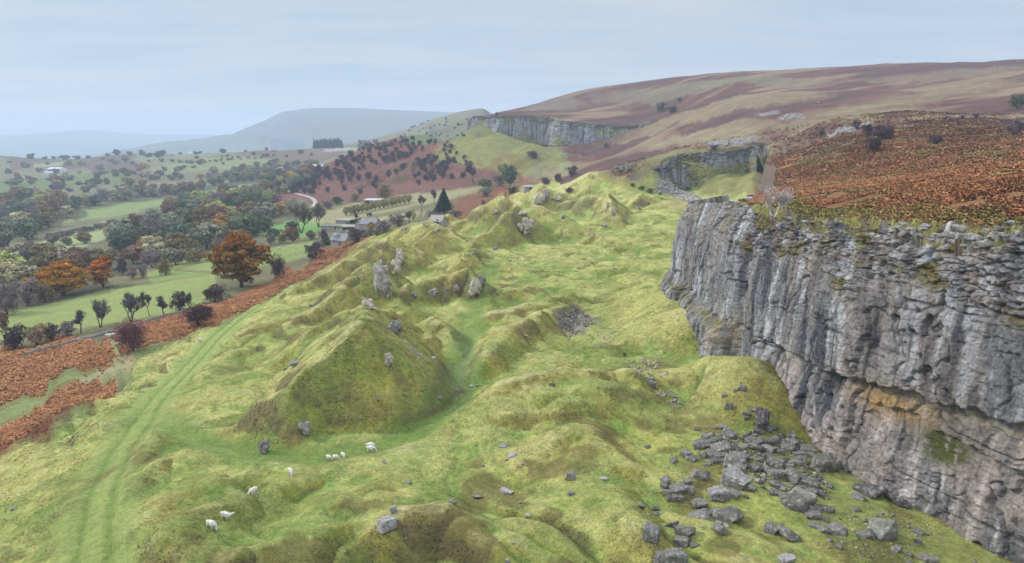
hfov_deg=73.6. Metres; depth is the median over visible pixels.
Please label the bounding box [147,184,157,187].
broadleaf tree
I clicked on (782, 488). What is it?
boulder
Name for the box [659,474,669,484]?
boulder
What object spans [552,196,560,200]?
rock outcrop
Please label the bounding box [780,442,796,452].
boulder
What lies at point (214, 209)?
broadleaf tree
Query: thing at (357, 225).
farm wing
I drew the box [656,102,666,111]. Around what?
bush
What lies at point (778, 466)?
boulder
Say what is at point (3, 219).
broadleaf tree
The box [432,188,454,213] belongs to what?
conifer
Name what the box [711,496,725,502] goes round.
boulder
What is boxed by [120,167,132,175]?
broadleaf tree
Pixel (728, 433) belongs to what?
boulder
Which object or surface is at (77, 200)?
broadleaf tree
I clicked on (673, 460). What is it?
boulder
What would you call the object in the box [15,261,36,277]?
broadleaf tree
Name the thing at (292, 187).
hawthorn
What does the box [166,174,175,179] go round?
broadleaf tree
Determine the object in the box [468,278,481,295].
rock outcrop
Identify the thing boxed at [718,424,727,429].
boulder
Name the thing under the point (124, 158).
broadleaf tree
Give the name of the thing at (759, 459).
boulder
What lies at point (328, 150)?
works building
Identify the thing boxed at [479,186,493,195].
bush
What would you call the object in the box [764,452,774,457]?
boulder
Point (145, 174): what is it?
broadleaf tree
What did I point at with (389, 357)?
rock outcrop
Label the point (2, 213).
broadleaf tree
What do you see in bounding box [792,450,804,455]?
boulder
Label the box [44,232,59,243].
broadleaf tree
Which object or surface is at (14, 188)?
broadleaf tree
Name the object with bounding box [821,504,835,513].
boulder
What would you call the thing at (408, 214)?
bare tree
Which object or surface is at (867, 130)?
bush
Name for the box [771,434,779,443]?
boulder
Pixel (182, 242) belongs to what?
broadleaf tree
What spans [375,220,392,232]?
bush
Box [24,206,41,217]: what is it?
broadleaf tree
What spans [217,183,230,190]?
broadleaf tree
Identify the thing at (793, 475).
boulder
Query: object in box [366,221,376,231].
broadleaf tree
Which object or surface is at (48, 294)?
bush
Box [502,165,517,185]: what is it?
broadleaf tree
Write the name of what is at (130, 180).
broadleaf tree
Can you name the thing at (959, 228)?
rock block
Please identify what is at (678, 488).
boulder
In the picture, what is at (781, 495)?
boulder
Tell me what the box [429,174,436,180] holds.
hawthorn
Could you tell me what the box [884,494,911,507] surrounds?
rock slab
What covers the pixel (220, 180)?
broadleaf tree
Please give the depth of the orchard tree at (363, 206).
533.50 m
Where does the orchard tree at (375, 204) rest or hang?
on the terrain at (96, 519)
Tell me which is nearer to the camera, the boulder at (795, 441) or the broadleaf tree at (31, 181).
the boulder at (795, 441)
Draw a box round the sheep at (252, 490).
[248,486,257,494]
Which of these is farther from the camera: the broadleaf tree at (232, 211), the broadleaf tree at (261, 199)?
the broadleaf tree at (261, 199)
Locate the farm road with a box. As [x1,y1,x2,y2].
[288,190,316,206]
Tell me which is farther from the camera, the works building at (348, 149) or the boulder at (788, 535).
the works building at (348, 149)
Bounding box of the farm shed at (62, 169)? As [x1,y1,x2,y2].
[47,167,66,172]
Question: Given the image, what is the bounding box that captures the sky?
[0,0,1023,134]
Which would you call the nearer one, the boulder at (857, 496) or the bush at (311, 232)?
the boulder at (857, 496)
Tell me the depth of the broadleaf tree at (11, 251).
421.21 m
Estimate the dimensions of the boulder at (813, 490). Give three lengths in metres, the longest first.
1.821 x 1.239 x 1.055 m
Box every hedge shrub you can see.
[64,229,75,234]
[78,226,89,231]
[86,226,96,231]
[93,223,103,228]
[366,229,374,235]
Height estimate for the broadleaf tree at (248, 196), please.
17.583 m
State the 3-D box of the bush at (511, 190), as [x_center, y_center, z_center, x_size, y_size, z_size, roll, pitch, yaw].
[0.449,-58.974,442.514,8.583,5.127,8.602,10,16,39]
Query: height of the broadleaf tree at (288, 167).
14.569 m
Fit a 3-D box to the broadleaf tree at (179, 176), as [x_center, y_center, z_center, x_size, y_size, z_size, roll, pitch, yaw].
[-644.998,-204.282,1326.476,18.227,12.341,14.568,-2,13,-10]
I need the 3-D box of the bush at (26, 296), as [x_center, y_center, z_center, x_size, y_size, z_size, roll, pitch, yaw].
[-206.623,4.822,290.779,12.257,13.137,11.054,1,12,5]
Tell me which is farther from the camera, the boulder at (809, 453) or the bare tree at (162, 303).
the bare tree at (162, 303)
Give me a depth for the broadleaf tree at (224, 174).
1253.55 m
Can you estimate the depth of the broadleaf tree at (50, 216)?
669.94 m
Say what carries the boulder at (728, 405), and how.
on the terrain at (96, 519)
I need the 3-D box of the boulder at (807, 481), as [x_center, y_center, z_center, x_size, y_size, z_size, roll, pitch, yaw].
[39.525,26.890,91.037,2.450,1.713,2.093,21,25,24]
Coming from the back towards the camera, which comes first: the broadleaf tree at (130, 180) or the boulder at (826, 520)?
the broadleaf tree at (130, 180)
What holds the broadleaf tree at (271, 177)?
on the terrain at (96, 519)
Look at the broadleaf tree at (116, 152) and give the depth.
1948.66 m
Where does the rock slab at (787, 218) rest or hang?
on the terrain at (96, 519)
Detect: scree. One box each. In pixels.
[400,339,427,363]
[555,304,597,336]
[585,327,623,346]
[626,357,668,386]
[640,450,704,559]
[656,178,701,201]
[656,389,681,407]
[706,426,829,514]
[709,136,759,144]
[782,112,802,120]
[816,511,977,562]
[826,122,871,133]
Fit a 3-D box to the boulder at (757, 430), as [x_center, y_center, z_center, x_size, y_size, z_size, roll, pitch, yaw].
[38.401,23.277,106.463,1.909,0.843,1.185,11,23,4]
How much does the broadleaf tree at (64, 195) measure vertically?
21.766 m
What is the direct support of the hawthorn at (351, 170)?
on the terrain at (96, 519)
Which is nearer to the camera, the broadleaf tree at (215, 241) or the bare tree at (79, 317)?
the bare tree at (79, 317)
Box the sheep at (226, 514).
[221,511,234,518]
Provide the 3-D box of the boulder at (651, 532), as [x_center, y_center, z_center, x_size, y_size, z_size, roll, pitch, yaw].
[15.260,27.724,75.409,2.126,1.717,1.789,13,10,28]
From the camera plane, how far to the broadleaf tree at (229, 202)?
658.38 m
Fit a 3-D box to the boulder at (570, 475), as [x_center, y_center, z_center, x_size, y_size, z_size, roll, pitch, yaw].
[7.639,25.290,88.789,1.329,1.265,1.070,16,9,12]
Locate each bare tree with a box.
[72,309,86,333]
[90,298,110,326]
[120,291,146,322]
[140,291,151,316]
[155,295,168,313]
[183,292,191,306]
[286,202,318,232]
[313,203,326,227]
[404,210,411,222]
[418,195,425,210]
[431,190,436,198]
[464,160,476,184]
[757,182,794,216]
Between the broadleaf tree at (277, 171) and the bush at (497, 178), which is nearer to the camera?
the bush at (497, 178)
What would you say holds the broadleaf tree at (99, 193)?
on the terrain at (96, 519)
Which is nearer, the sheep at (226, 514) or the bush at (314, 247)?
the sheep at (226, 514)
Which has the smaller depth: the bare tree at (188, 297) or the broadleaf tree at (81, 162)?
the bare tree at (188, 297)
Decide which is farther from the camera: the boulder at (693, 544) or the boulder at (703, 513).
the boulder at (703, 513)
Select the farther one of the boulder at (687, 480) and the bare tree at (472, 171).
the bare tree at (472, 171)
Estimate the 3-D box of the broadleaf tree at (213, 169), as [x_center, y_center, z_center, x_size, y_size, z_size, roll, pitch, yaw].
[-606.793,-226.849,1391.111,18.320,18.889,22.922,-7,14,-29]
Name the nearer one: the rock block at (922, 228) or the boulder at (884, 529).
the boulder at (884, 529)
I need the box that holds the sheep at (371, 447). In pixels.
[366,445,377,452]
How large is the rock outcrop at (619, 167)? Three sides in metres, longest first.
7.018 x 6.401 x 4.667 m
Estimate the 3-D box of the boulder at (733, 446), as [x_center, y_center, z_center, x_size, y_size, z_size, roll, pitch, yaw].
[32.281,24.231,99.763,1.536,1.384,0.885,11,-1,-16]
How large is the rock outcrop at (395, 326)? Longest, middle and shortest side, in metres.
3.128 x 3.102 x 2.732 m
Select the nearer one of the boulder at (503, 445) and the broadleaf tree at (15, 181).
the boulder at (503, 445)
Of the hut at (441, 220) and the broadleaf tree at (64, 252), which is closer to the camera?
the hut at (441, 220)
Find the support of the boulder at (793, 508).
on the terrain at (96, 519)
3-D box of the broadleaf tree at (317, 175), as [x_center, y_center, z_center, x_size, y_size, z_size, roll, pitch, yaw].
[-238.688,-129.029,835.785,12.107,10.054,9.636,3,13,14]
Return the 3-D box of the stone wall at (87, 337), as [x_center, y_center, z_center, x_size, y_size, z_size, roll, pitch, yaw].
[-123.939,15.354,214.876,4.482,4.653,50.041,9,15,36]
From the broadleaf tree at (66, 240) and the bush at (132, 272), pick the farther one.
the broadleaf tree at (66, 240)
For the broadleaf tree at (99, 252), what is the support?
on the terrain at (96, 519)
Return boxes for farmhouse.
[44,171,52,174]
[359,217,380,229]
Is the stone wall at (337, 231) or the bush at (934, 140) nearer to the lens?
the bush at (934, 140)
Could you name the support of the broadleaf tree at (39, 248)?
on the terrain at (96, 519)
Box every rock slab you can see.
[724,200,740,203]
[754,406,769,430]
[782,217,791,220]
[852,483,887,499]
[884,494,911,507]
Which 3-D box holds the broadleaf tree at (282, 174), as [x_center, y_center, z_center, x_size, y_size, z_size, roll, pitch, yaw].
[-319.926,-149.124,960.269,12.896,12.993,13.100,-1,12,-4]
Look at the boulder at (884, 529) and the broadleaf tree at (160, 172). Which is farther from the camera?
the broadleaf tree at (160, 172)
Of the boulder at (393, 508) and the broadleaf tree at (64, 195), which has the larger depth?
the broadleaf tree at (64, 195)
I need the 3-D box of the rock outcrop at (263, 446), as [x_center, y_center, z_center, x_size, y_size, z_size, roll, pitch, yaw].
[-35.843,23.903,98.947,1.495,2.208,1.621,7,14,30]
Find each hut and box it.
[429,214,447,226]
[522,185,532,192]
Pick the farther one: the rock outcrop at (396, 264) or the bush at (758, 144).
the bush at (758, 144)
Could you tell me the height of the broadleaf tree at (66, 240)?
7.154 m
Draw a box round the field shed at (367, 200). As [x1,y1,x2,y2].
[364,198,382,203]
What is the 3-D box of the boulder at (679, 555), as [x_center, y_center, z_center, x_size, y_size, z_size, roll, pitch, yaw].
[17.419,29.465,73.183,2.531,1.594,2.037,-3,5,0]
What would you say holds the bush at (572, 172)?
on the terrain at (96, 519)
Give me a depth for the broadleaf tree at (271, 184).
822.07 m
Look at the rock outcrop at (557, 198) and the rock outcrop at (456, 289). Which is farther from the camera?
the rock outcrop at (557, 198)
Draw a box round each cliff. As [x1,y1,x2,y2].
[467,115,651,145]
[653,146,770,189]
[661,195,1023,562]
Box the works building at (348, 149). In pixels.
[344,148,356,150]
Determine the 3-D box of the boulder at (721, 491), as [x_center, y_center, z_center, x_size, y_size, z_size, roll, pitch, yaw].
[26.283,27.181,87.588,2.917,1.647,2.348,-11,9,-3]
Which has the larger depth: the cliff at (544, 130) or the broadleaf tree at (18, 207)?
the cliff at (544, 130)
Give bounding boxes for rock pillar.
[373,264,391,296]
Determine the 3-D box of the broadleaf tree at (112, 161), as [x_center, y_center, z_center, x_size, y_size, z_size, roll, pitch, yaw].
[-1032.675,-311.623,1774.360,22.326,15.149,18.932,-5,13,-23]
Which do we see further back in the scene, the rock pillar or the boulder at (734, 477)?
the rock pillar
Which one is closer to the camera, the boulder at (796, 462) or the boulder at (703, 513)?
the boulder at (703, 513)
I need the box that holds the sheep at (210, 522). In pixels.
[206,519,217,530]
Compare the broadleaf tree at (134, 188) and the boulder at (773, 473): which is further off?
the broadleaf tree at (134, 188)
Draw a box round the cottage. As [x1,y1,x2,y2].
[330,232,351,246]
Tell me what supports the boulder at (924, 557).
on the terrain at (96, 519)
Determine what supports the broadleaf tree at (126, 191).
on the terrain at (96, 519)
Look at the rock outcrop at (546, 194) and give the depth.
382.38 m
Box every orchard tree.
[342,206,348,214]
[348,205,353,214]
[356,204,360,212]
[360,203,365,211]
[368,201,373,209]
[373,200,378,208]
[377,200,382,208]
[381,199,387,207]
[393,196,398,204]
[397,195,403,204]
[402,194,406,203]
[407,194,412,202]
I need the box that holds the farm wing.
[354,219,360,228]
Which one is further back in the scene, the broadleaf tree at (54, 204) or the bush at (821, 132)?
the broadleaf tree at (54, 204)
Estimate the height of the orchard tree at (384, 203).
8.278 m
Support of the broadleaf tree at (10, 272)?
on the terrain at (96, 519)
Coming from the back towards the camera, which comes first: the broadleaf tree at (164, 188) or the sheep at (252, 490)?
the broadleaf tree at (164, 188)
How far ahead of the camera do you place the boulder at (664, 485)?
88.29 m
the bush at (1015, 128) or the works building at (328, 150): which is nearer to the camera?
the bush at (1015, 128)
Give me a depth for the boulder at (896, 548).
77.81 m
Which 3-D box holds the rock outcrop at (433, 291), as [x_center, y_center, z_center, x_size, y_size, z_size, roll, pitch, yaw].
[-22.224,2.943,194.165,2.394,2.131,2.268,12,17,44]
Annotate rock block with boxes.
[865,232,877,238]
[899,222,908,226]
[905,226,917,231]
[918,227,927,230]
[921,223,930,228]
[930,232,943,238]
[942,230,955,238]
[950,224,967,232]
[955,233,964,238]
[963,233,980,238]
[981,228,990,233]
[987,232,1004,236]
[994,226,1006,231]
[1004,220,1014,224]
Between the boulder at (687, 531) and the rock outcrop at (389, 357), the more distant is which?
the rock outcrop at (389, 357)
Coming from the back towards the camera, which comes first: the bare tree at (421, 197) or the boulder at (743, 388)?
the bare tree at (421, 197)
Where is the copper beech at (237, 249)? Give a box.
[203,232,274,287]
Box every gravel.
[227,416,603,560]
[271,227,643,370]
[448,351,470,414]
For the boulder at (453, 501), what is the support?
on the terrain at (96, 519)
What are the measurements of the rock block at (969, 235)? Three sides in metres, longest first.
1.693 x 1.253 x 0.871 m
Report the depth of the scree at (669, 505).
83.81 m
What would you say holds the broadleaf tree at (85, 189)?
on the terrain at (96, 519)
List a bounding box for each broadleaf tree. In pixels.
[0,192,10,200]
[0,198,10,205]
[0,203,10,214]
[0,209,11,219]
[0,216,13,230]
[0,222,15,247]
[0,247,15,257]
[0,250,26,262]
[3,178,24,184]
[4,168,12,173]
[6,199,20,205]
[6,211,33,221]
[7,189,25,200]
[7,241,35,261]
[8,202,33,213]
[9,185,23,192]
[9,217,38,239]
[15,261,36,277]
[20,162,29,167]
[22,187,33,197]
[23,197,35,206]
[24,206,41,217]
[26,153,34,158]
[26,179,35,183]
[27,214,45,229]
[27,243,66,256]
[29,252,63,267]
[32,190,47,204]
[34,206,63,226]
[35,198,60,211]
[39,192,64,204]
[42,188,51,192]
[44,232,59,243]
[49,182,61,189]
[51,176,65,183]
[51,189,67,198]
[57,155,70,158]
[58,205,73,217]
[58,248,72,265]
[59,236,72,244]
[61,200,74,208]
[61,245,91,271]
[62,195,83,207]
[63,159,71,165]
[65,175,73,179]
[73,231,92,242]
[77,160,85,165]
[79,194,89,204]
[81,187,90,191]
[84,182,96,187]
[88,195,102,204]
[88,248,118,266]
[90,177,102,183]
[93,188,109,200]
[98,169,108,173]
[103,178,109,183]
[103,222,129,236]
[105,189,118,199]
[106,232,132,251]
[109,159,118,163]
[109,217,132,227]
[111,170,118,176]
[112,149,120,154]
[114,185,135,200]
[117,245,143,263]
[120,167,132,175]
[121,156,128,161]
[124,178,134,183]
[125,225,148,242]
[127,213,143,226]
[131,185,139,191]
[135,235,148,245]
[137,185,147,195]
[138,163,149,168]
[138,216,165,235]
[138,249,160,267]
[139,149,145,154]
[141,235,168,258]
[142,171,150,176]
[143,153,152,156]
[143,208,162,219]
[144,186,157,196]
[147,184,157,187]
[151,230,173,245]
[153,174,161,178]
[154,151,162,157]
[154,170,163,174]
[155,247,186,264]
[158,183,173,193]
[160,200,178,213]
[160,212,184,231]
[163,195,173,202]
[163,231,198,252]
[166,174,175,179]
[169,185,182,194]
[172,208,193,222]
[172,225,191,237]
[173,197,185,208]
[174,181,189,192]
[175,173,183,178]
[177,223,193,232]
[182,198,200,208]
[184,192,190,199]
[185,221,224,249]
[185,248,204,262]
[187,181,198,191]
[190,190,211,203]
[190,207,212,221]
[191,218,215,228]
[192,204,208,210]
[195,159,204,164]
[195,173,203,178]
[195,179,206,189]
[197,199,217,207]
[204,176,218,185]
[204,200,226,208]
[208,165,217,173]
[208,192,224,199]
[208,204,228,217]
[209,227,231,239]
[210,212,231,226]
[210,238,223,249]
[215,189,226,195]
[216,176,224,184]
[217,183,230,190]
[217,198,236,207]
[221,170,230,178]
[221,193,233,199]
[224,214,254,229]
[226,187,238,196]
[226,206,238,215]
[226,224,251,231]
[227,175,235,182]
[227,229,254,239]
[231,197,242,206]
[232,173,239,181]
[234,202,254,213]
[238,174,249,181]
[239,189,258,196]
[240,191,257,204]
[240,221,261,235]
[241,211,262,224]
[243,201,260,205]
[248,173,254,180]
[250,205,271,219]
[253,161,260,166]
[254,182,268,189]
[254,188,266,192]
[254,215,272,231]
[255,171,260,178]
[255,191,263,198]
[257,196,272,205]
[261,201,279,215]
[262,168,273,172]
[262,190,275,197]
[263,173,275,180]
[267,160,273,166]
[267,180,277,188]
[267,194,281,203]
[272,186,281,192]
[273,201,286,213]
[274,168,282,174]
[279,171,286,177]
[281,184,289,192]
[281,225,299,241]
[283,165,291,170]
[285,176,295,185]
[292,175,304,184]
[294,169,303,174]
[304,173,312,180]
[306,164,314,169]
[311,172,320,179]
[318,229,328,239]
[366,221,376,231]
[375,182,394,199]
[496,162,507,174]
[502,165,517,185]
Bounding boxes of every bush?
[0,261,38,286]
[0,282,23,314]
[0,311,8,329]
[9,277,41,305]
[31,282,57,301]
[113,256,127,274]
[127,267,137,278]
[136,264,146,276]
[155,257,173,275]
[262,232,276,244]
[267,228,281,236]
[277,233,288,243]
[284,221,297,230]
[304,241,324,259]
[306,230,315,237]
[321,200,333,209]
[322,237,330,245]
[332,197,342,203]
[348,228,366,242]
[351,193,360,201]
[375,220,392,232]
[388,213,408,225]
[425,211,443,217]
[447,209,463,216]
[475,177,492,187]
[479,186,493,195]
[492,174,504,185]
[505,187,518,193]
[527,151,537,158]
[540,177,550,184]
[554,173,563,182]
[564,165,577,177]
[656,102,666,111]
[666,106,676,112]
[749,142,766,147]
[818,129,824,134]
[852,120,860,128]
[860,123,873,135]
[863,137,881,151]
[869,124,894,138]
[928,136,946,143]
[995,117,1023,134]
[1007,93,1023,108]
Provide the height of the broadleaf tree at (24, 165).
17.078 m
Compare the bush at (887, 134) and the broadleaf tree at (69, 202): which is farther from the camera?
the broadleaf tree at (69, 202)
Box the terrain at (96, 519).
[0,59,1023,562]
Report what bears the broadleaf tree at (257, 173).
on the terrain at (96, 519)
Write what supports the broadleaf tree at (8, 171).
on the terrain at (96, 519)
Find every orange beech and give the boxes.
[20,258,94,295]
[83,255,113,286]
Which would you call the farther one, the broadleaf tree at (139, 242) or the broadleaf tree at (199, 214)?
the broadleaf tree at (199, 214)
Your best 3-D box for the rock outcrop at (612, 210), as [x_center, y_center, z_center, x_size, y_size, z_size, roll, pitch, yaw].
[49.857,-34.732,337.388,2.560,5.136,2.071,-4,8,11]
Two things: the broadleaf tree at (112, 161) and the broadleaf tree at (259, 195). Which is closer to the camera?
the broadleaf tree at (259, 195)
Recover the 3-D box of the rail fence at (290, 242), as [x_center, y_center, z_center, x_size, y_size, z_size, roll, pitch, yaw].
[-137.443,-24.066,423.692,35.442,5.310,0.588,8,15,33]
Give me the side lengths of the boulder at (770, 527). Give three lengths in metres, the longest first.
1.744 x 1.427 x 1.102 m
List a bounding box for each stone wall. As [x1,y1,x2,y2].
[24,310,187,354]
[320,229,359,232]
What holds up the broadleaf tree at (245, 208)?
on the terrain at (96, 519)
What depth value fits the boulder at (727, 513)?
82.01 m
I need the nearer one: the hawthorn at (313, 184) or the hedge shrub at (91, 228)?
the hedge shrub at (91, 228)
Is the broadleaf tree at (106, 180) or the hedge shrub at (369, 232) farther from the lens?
the broadleaf tree at (106, 180)
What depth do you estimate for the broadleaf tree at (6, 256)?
375.55 m
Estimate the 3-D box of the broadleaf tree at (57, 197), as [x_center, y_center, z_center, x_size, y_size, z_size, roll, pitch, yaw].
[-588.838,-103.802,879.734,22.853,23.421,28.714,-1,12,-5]
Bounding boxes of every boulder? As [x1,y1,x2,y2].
[288,360,299,366]
[376,515,396,533]
[389,505,396,513]
[447,499,457,503]
[472,494,481,497]
[498,442,507,447]
[500,487,513,494]
[508,452,516,457]
[565,471,575,480]
[637,503,645,508]
[642,521,661,543]
[648,380,656,387]
[652,506,659,510]
[653,550,666,562]
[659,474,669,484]
[660,482,667,488]
[660,490,673,495]
[663,521,678,527]
[665,547,688,562]
[666,495,671,500]
[667,481,688,493]
[669,457,677,463]
[671,493,683,501]
[673,525,695,536]
[673,535,689,547]
[679,449,691,456]
[683,476,691,484]
[683,485,694,495]
[685,455,697,461]
[688,508,710,519]
[689,541,697,548]
[691,469,697,478]
[691,498,707,508]
[693,438,709,449]
[696,470,709,481]
[699,453,705,458]
[701,432,708,439]
[702,461,711,466]
[704,448,714,457]
[706,438,716,443]
[707,484,730,500]
[710,440,730,452]
[710,456,721,463]
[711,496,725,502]
[711,505,743,522]
[711,520,726,534]
[712,452,726,458]
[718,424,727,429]
[720,464,753,490]
[721,427,737,439]
[722,453,746,467]
[724,402,731,409]
[729,488,742,499]
[730,444,737,449]
[731,451,748,460]
[733,462,746,472]
[738,385,746,391]
[738,444,746,450]
[741,411,750,416]
[743,484,756,491]
[744,436,762,443]
[744,442,764,451]
[747,462,762,471]
[752,427,764,434]
[755,457,763,462]
[759,437,773,444]
[762,444,777,453]
[763,464,768,473]
[763,521,778,534]
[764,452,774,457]
[765,425,772,431]
[766,456,784,466]
[767,468,785,479]
[768,480,780,488]
[768,488,780,494]
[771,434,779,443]
[774,464,783,468]
[776,449,784,455]
[777,484,786,491]
[777,524,801,541]
[777,553,795,562]
[778,492,787,498]
[779,457,789,463]
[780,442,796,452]
[781,490,809,513]
[783,466,805,484]
[784,463,793,468]
[786,437,800,446]
[787,459,801,466]
[788,504,798,511]
[789,430,797,438]
[791,487,817,505]
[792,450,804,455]
[796,455,807,460]
[798,444,816,452]
[798,475,819,488]
[804,510,822,519]
[805,487,818,495]
[806,451,816,456]
[807,521,818,528]
[811,453,839,471]
[814,505,822,512]
[817,524,830,533]
[818,489,824,497]
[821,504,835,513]
[822,517,829,523]
[825,483,834,488]
[828,521,847,536]
[835,543,842,549]
[850,492,866,501]
[851,506,861,511]
[856,528,875,539]
[867,518,898,540]
[891,544,901,552]
[905,551,913,557]
[911,527,923,535]
[913,538,922,544]
[918,552,939,562]
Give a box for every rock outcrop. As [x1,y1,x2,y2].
[257,438,269,453]
[298,421,309,435]
[361,298,373,309]
[384,353,393,366]
[386,283,391,296]
[387,320,401,333]
[391,259,400,273]
[395,248,403,263]
[429,288,437,295]
[453,284,458,292]
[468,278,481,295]
[478,274,485,287]
[517,223,523,231]
[518,210,527,214]
[522,218,534,234]
[532,192,544,204]
[544,189,549,200]
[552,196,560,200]
[611,206,614,215]
[614,165,623,171]
[625,163,632,171]
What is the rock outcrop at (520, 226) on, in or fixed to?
on the terrain at (96, 519)
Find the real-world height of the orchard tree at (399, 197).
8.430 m
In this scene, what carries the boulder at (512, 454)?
on the terrain at (96, 519)
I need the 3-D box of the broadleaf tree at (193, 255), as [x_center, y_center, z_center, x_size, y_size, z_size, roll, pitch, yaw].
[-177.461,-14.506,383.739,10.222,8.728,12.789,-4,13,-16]
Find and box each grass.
[737,196,1023,233]
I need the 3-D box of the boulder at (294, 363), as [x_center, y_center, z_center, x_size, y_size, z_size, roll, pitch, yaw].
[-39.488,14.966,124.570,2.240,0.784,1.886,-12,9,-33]
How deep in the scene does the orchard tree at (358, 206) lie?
530.58 m
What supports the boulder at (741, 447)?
on the terrain at (96, 519)
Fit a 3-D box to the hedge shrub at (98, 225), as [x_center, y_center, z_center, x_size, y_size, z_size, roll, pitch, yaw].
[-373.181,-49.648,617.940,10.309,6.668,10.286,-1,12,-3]
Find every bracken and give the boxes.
[0,234,371,449]
[607,110,1023,230]
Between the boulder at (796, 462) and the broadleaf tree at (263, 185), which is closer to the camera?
the boulder at (796, 462)
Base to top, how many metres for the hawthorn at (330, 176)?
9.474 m
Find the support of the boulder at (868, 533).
on the terrain at (96, 519)
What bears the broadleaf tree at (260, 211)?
on the terrain at (96, 519)
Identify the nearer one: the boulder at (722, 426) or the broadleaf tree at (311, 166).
the boulder at (722, 426)
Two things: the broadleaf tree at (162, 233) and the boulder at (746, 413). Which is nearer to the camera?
the boulder at (746, 413)
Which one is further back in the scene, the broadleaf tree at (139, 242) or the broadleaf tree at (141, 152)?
the broadleaf tree at (141, 152)
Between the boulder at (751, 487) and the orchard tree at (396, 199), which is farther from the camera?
the orchard tree at (396, 199)
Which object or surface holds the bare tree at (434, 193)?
on the terrain at (96, 519)
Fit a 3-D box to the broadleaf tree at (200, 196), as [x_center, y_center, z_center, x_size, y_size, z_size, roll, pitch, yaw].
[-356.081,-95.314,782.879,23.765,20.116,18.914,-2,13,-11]
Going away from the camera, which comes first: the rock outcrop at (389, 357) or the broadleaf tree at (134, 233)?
the rock outcrop at (389, 357)
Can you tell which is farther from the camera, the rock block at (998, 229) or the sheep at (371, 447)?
the sheep at (371, 447)
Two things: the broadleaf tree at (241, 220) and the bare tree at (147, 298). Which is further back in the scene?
the broadleaf tree at (241, 220)
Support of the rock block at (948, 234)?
on the terrain at (96, 519)
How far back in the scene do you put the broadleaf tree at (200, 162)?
1637.78 m
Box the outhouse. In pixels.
[341,225,354,231]
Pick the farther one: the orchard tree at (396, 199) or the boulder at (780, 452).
the orchard tree at (396, 199)
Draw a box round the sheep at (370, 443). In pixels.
[366,442,376,447]
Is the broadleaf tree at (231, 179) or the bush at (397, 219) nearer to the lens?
the bush at (397, 219)
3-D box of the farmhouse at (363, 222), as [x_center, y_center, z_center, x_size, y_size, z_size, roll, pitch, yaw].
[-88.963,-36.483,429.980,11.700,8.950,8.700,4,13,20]
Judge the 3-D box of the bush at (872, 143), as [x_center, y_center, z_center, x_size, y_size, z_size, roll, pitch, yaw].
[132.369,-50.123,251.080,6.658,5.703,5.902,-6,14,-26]
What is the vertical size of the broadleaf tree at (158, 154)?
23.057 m
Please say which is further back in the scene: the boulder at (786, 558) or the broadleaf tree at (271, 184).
the broadleaf tree at (271, 184)
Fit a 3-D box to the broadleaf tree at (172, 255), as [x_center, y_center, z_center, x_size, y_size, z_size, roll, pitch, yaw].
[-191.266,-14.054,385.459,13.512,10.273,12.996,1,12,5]
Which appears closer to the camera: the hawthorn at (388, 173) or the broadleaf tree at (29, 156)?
the hawthorn at (388, 173)
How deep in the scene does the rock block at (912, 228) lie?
91.13 m
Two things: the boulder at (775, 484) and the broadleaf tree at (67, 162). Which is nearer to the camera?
the boulder at (775, 484)
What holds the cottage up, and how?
on the terrain at (96, 519)
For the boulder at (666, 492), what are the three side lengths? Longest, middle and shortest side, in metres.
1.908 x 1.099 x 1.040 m
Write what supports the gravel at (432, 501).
on the terrain at (96, 519)
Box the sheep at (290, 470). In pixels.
[288,467,292,476]
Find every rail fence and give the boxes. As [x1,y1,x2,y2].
[172,258,206,267]
[172,268,211,272]
[175,258,207,269]
[274,241,307,243]
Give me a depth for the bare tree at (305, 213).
459.73 m
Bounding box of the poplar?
[410,209,415,222]
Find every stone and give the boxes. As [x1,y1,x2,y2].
[567,491,574,496]
[600,476,607,480]
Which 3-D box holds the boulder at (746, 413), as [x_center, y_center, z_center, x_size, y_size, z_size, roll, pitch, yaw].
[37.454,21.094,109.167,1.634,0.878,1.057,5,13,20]
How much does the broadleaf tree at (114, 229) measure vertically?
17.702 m
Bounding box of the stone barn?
[336,218,356,224]
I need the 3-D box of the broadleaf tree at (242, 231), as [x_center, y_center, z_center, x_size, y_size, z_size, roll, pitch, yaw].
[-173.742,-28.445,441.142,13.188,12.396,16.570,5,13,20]
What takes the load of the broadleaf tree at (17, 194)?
on the terrain at (96, 519)
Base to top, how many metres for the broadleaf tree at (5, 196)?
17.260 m
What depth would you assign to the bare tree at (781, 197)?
126.03 m
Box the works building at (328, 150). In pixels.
[323,149,334,151]
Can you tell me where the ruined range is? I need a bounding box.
[321,224,346,230]
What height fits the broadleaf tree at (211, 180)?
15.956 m
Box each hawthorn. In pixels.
[0,322,30,349]
[17,322,52,345]
[42,322,60,340]
[57,321,77,336]
[111,316,150,353]
[169,291,188,311]
[178,302,216,326]
[202,284,232,303]
[269,253,285,277]
[288,184,297,193]
[294,180,303,188]
[303,177,310,184]
[306,187,315,194]
[311,181,318,188]
[324,173,332,179]
[336,174,344,182]
[342,161,348,168]
[347,150,353,157]
[347,167,356,172]
[365,171,373,179]
[385,169,391,176]
[417,163,426,170]
[422,174,430,180]
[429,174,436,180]
[440,169,446,177]
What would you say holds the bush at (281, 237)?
on the terrain at (96, 519)
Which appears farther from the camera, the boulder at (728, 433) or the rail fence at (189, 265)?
the rail fence at (189, 265)
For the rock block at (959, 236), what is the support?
on the cliff at (895, 357)
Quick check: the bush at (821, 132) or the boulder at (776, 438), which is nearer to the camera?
the boulder at (776, 438)
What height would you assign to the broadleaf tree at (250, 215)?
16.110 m

